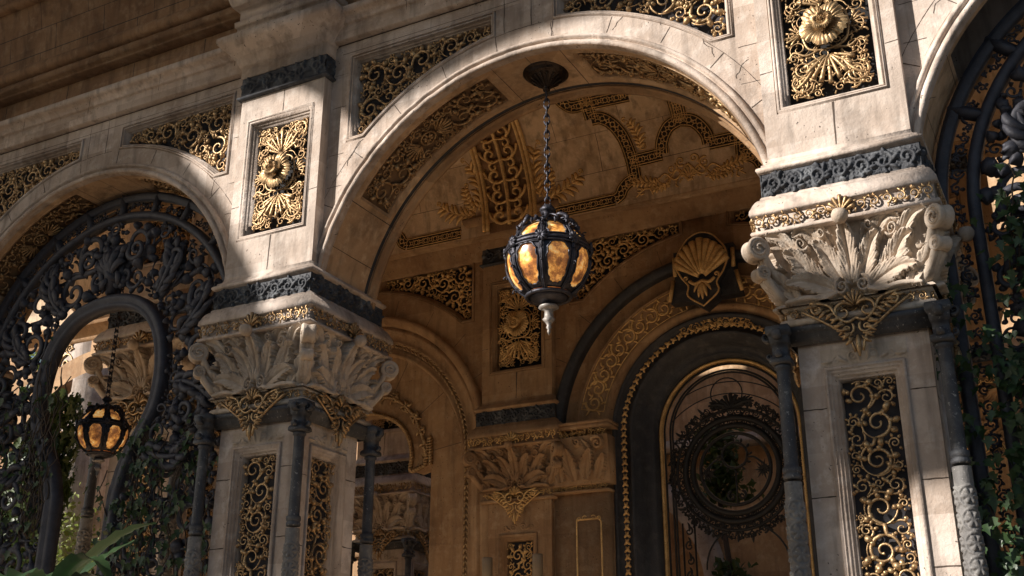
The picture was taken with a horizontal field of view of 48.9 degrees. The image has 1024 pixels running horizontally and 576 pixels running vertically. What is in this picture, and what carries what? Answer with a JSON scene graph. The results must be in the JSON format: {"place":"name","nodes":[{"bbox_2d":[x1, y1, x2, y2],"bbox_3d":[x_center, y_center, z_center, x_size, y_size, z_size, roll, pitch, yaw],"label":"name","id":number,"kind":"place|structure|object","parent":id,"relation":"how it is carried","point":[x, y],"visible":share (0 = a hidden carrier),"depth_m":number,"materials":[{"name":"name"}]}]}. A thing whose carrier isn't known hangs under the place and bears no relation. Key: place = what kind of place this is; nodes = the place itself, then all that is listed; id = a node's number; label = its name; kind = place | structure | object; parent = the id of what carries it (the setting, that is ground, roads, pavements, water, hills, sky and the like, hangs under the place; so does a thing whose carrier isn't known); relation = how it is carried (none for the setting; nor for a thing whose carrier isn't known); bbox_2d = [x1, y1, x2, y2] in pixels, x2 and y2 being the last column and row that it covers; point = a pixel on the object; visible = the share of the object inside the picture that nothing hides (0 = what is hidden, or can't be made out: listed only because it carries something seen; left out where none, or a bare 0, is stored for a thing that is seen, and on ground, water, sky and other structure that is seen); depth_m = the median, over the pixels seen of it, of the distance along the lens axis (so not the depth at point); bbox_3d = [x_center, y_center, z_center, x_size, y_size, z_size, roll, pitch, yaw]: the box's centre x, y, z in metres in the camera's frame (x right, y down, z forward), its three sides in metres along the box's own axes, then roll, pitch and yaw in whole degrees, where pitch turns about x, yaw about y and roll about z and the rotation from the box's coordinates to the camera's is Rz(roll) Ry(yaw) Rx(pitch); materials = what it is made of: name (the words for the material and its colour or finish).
{"place":"outdoors","nodes":[
{"label":"outdoors","id":0,"kind":"place"},
{"bbox_2d":[350,419,430,575],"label":"stone pier","id":1,"kind":"structure","parent":0,"point":[401,518],"depth_m":13.82,"materials":[{"name":"stone"}]},
{"bbox_2d":[666,153,1023,575],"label":"court wall","id":2,"kind":"structure","parent":0,"point":[767,553],"depth_m":14.27,"materials":[{"name":"stone"}]},
{"label":"ground","id":3,"kind":"structure","parent":0,"visible":0},
{"bbox_2d":[23,352,38,369],"bbox_3d":[-12.123,2.503,30.781,11.918,20.694,12.852,-11,-24,26],"label":"garden tree","id":4,"kind":"object","parent":3,"relation":"on","point":[34,354],"depth_m":31.56,"materials":[{"name":"green plant"}]},
{"bbox_2d":[1,370,91,574],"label":"ivy column","id":5,"kind":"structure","parent":3,"relation":"on","point":[65,440],"depth_m":18.12,"materials":[{"name":"plant"}]},
{"bbox_2d":[0,522,155,575],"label":"broad leaf plant","id":6,"kind":"object","parent":3,"relation":"on","point":[72,564],"visible":1,"depth_m":4.26,"materials":[{"name":"green plant"}]},
{"bbox_2d":[55,482,101,573],"bbox_3d":[-7.968,6.032,18.742,4.814,6.216,5.067,-11,-24,26],"label":"garden tree","id":7,"kind":"object","parent":3,"relation":"on","point":[68,533],"visible":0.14,"depth_m":18.64,"materials":[{"name":"green plant"}]},
{"bbox_2d":[55,341,109,569],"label":"garden pillar","id":8,"kind":"structure","parent":3,"relation":"on","point":[84,389],"depth_m":20.08,"materials":[{"name":"stone"}]},
{"bbox_2d":[352,442,358,575],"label":"wall","id":9,"kind":"structure","parent":3,"relation":"on","point":[355,569],"depth_m":19.66,"materials":[{"name":"stone"}]},
{"bbox_2d":[0,132,1023,575],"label":"wall","id":10,"kind":"structure","parent":3,"relation":"on","point":[662,308],"depth_m":11.50,"materials":[{"name":"stone"}]},
{"bbox_2d":[461,199,567,575],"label":"wall pilaster","id":11,"kind":"object","parent":10,"relation":"attached to","point":[512,434],"depth_m":11.51,"materials":[{"name":"stone"}]},
{"bbox_2d":[21,30,1023,335],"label":"barrel vault","id":12,"kind":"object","parent":10,"relation":"attached to","point":[615,152],"visible":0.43,"depth_m":11.87,"materials":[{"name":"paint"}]},
{"bbox_2d":[549,418,618,575],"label":"jamb pilaster","id":13,"kind":"object","parent":10,"relation":"attached to","point":[584,524],"visible":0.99,"depth_m":10.96,"materials":[{"name":"stone"}]},
{"bbox_2d":[664,363,810,575],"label":"iron door screen","id":14,"kind":"object","parent":10,"relation":"attached to","point":[733,403],"visible":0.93,"depth_m":10.85,"materials":[{"name":"black metal"}]},
{"bbox_2d":[948,106,1023,565],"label":"wall pilaster","id":15,"kind":"object","parent":10,"relation":"attached to","point":[991,395],"depth_m":9.57,"materials":[{"name":"stone"}]},
{"bbox_2d":[693,426,764,575],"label":"climbing shrub","id":16,"kind":"object","parent":3,"relation":"on","point":[729,566],"visible":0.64,"depth_m":13.64,"materials":[{"name":"green plant"}]},
{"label":"arcade floor","id":17,"kind":"structure","parent":0,"visible":0},
{"bbox_2d":[0,371,17,457],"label":"stone pier","id":18,"kind":"structure","parent":17,"relation":"on","point":[8,376],"depth_m":10.58,"materials":[{"name":"stone"}]},
{"bbox_2d":[0,191,224,575],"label":"iron grille","id":19,"kind":"object","parent":17,"relation":"on","point":[114,263],"visible":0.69,"depth_m":9.48,"materials":[{"name":"black metal"}]},
{"bbox_2d":[0,336,218,575],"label":"climbing ivy","id":20,"kind":"object","parent":19,"relation":"attached to","point":[137,468],"visible":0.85,"depth_m":8.78,"materials":[{"name":"green plant"}]},
{"bbox_2d":[74,206,220,575],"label":"stone pier","id":21,"kind":"structure","parent":17,"relation":"on","point":[132,377],"depth_m":12.74,"materials":[{"name":"stone"}]},
{"bbox_2d":[183,0,398,575],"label":"stone pier","id":22,"kind":"structure","parent":17,"relation":"on","point":[295,341],"depth_m":8.18,"materials":[{"name":"stone"}]},
{"bbox_2d":[0,0,1023,366],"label":"arcade wall","id":23,"kind":"structure","parent":22,"relation":"on","point":[426,94],"depth_m":8.57,"materials":[{"name":"stone"}]},
{"bbox_2d":[73,288,131,477],"bbox_3d":[-3.812,0.707,10.729,0.483,2.222,0.483,2,-21,-5],"label":"hanging lantern","id":24,"kind":"object","parent":23,"relation":"hanging from","point":[102,432],"visible":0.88,"depth_m":10.35,"materials":[{"name":"metal"}]},
{"bbox_2d":[0,0,230,88],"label":"cornice","id":25,"kind":"structure","parent":23,"relation":"on","point":[38,37],"depth_m":10.45,"materials":[{"name":"stone"}]},
{"bbox_2d":[503,61,593,334],"bbox_3d":[0.248,-0.643,7.850,0.600,2.056,0.600,-12,-24,28],"label":"hanging lantern","id":26,"kind":"object","parent":23,"relation":"hanging from","point":[548,254],"visible":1,"depth_m":7.50,"materials":[{"name":"brown metal"}]},
{"bbox_2d":[482,557,492,575],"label":"candle","id":27,"kind":"object","parent":17,"relation":"on","point":[487,566],"visible":1,"depth_m":10.59,"materials":[{"name":"wax"}]},
{"bbox_2d":[532,553,542,575],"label":"candle","id":28,"kind":"object","parent":17,"relation":"on","point":[537,564],"visible":1,"depth_m":10.36,"materials":[{"name":"wax"}]},
{"bbox_2d":[741,0,988,575],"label":"stone pier","id":29,"kind":"structure","parent":17,"relation":"on","point":[852,246],"depth_m":6.16,"materials":[{"name":"stone"}]},
{"bbox_2d":[935,0,1023,575],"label":"iron grille","id":30,"kind":"object","parent":17,"relation":"on","point":[1010,122],"visible":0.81,"depth_m":6.43,"materials":[{"name":"black metal"}]},
{"bbox_2d":[931,163,1023,575],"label":"climbing ivy","id":31,"kind":"object","parent":30,"relation":"attached to","point":[1013,372],"visible":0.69,"depth_m":5.92,"materials":[{"name":"green plant"}]}
]}

